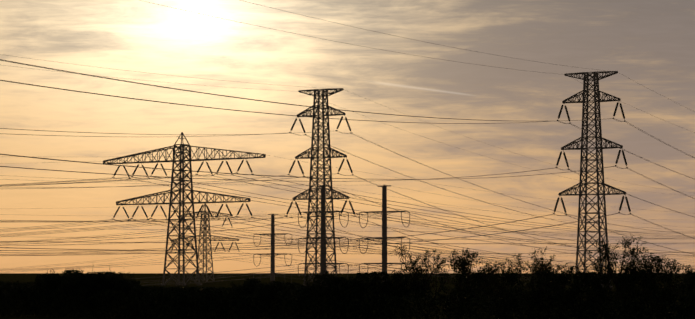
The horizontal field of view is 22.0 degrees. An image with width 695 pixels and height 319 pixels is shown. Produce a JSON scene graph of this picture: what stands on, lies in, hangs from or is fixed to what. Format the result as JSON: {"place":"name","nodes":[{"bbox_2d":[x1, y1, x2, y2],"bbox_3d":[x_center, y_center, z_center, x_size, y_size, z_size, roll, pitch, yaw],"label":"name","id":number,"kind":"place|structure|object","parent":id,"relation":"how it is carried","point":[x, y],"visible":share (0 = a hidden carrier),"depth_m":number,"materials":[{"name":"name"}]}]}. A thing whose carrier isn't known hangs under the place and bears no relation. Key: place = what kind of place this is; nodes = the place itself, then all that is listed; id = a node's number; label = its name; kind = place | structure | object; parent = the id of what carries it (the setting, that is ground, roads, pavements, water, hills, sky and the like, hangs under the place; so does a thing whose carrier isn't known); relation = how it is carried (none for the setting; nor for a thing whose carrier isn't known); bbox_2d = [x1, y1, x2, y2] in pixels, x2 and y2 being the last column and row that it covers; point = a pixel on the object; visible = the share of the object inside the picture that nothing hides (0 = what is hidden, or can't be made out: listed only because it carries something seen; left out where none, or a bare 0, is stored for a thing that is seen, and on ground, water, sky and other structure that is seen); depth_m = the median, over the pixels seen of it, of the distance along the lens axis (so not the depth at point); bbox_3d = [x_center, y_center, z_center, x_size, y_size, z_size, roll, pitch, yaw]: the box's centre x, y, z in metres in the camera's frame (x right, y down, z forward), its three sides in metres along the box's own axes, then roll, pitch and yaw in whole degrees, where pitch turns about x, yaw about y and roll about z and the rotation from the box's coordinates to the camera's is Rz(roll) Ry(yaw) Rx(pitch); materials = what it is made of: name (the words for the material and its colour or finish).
{"place":"outdoors","nodes":[
{"label":"outdoors","id":0,"kind":"place"},
{"bbox_2d":[9,100,636,259],"bbox_3d":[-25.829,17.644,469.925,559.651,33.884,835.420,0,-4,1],"label":"bundle spacers","id":1,"kind":"object","parent":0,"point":[343,192],"visible":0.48,"depth_m":339.29,"materials":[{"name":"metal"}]},
{"bbox_2d":[0,273,694,318],"bbox_3d":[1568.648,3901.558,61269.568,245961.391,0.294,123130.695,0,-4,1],"label":"ground","id":2,"kind":"structure","parent":0,"point":[31,277],"depth_m":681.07,"materials":[{"name":"black plant"}]},
{"bbox_2d":[103,132,265,284],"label":"pylon","id":3,"kind":"object","parent":2,"relation":"on","point":[182,148],"visible":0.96,"depth_m":466.47,"materials":[{"name":"metal"}]},
{"bbox_2d":[171,203,239,280],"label":"pylon","id":4,"kind":"object","parent":2,"relation":"on","point":[205,214],"visible":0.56,"depth_m":698.71,"materials":[{"name":"metal"}]},
{"bbox_2d":[253,213,291,282],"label":"pole","id":5,"kind":"object","parent":2,"relation":"on","point":[272,253],"visible":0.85,"depth_m":518.04,"materials":[{"name":"metal"}]},
{"bbox_2d":[286,88,354,285],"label":"pylon","id":6,"kind":"object","parent":2,"relation":"on","point":[313,153],"visible":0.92,"depth_m":427.87,"materials":[{"name":"metal"}]},
{"bbox_2d":[298,185,348,286],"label":"pole","id":7,"kind":"object","parent":2,"relation":"on","point":[323,237],"visible":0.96,"depth_m":398.03,"materials":[{"name":"metal"}]},
{"bbox_2d":[0,234,694,318],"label":"hedge","id":8,"kind":"object","parent":2,"relation":"on","point":[201,299],"depth_m":105.00,"materials":[{"name":"black plant"}]},
{"bbox_2d":[0,0,694,285],"bbox_3d":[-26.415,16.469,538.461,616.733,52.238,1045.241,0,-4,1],"label":"conductors","id":9,"kind":"object","parent":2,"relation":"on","point":[290,243],"visible":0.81,"depth_m":389.63,"materials":[{"name":"grey metal"}]},
{"bbox_2d":[359,185,409,281],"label":"pole","id":10,"kind":"object","parent":2,"relation":"on","point":[384,214],"visible":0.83,"depth_m":397.75,"materials":[{"name":"metal"}]},
{"bbox_2d":[553,71,630,287],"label":"pylon","id":11,"kind":"object","parent":2,"relation":"on","point":[597,95],"visible":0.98,"depth_m":383.47,"materials":[{"name":"metal"}]},
{"bbox_2d":[0,0,694,272],"label":"sky","id":12,"kind":"structure","parent":0,"point":[651,43],"materials":[{"name":"beige"}]}
]}

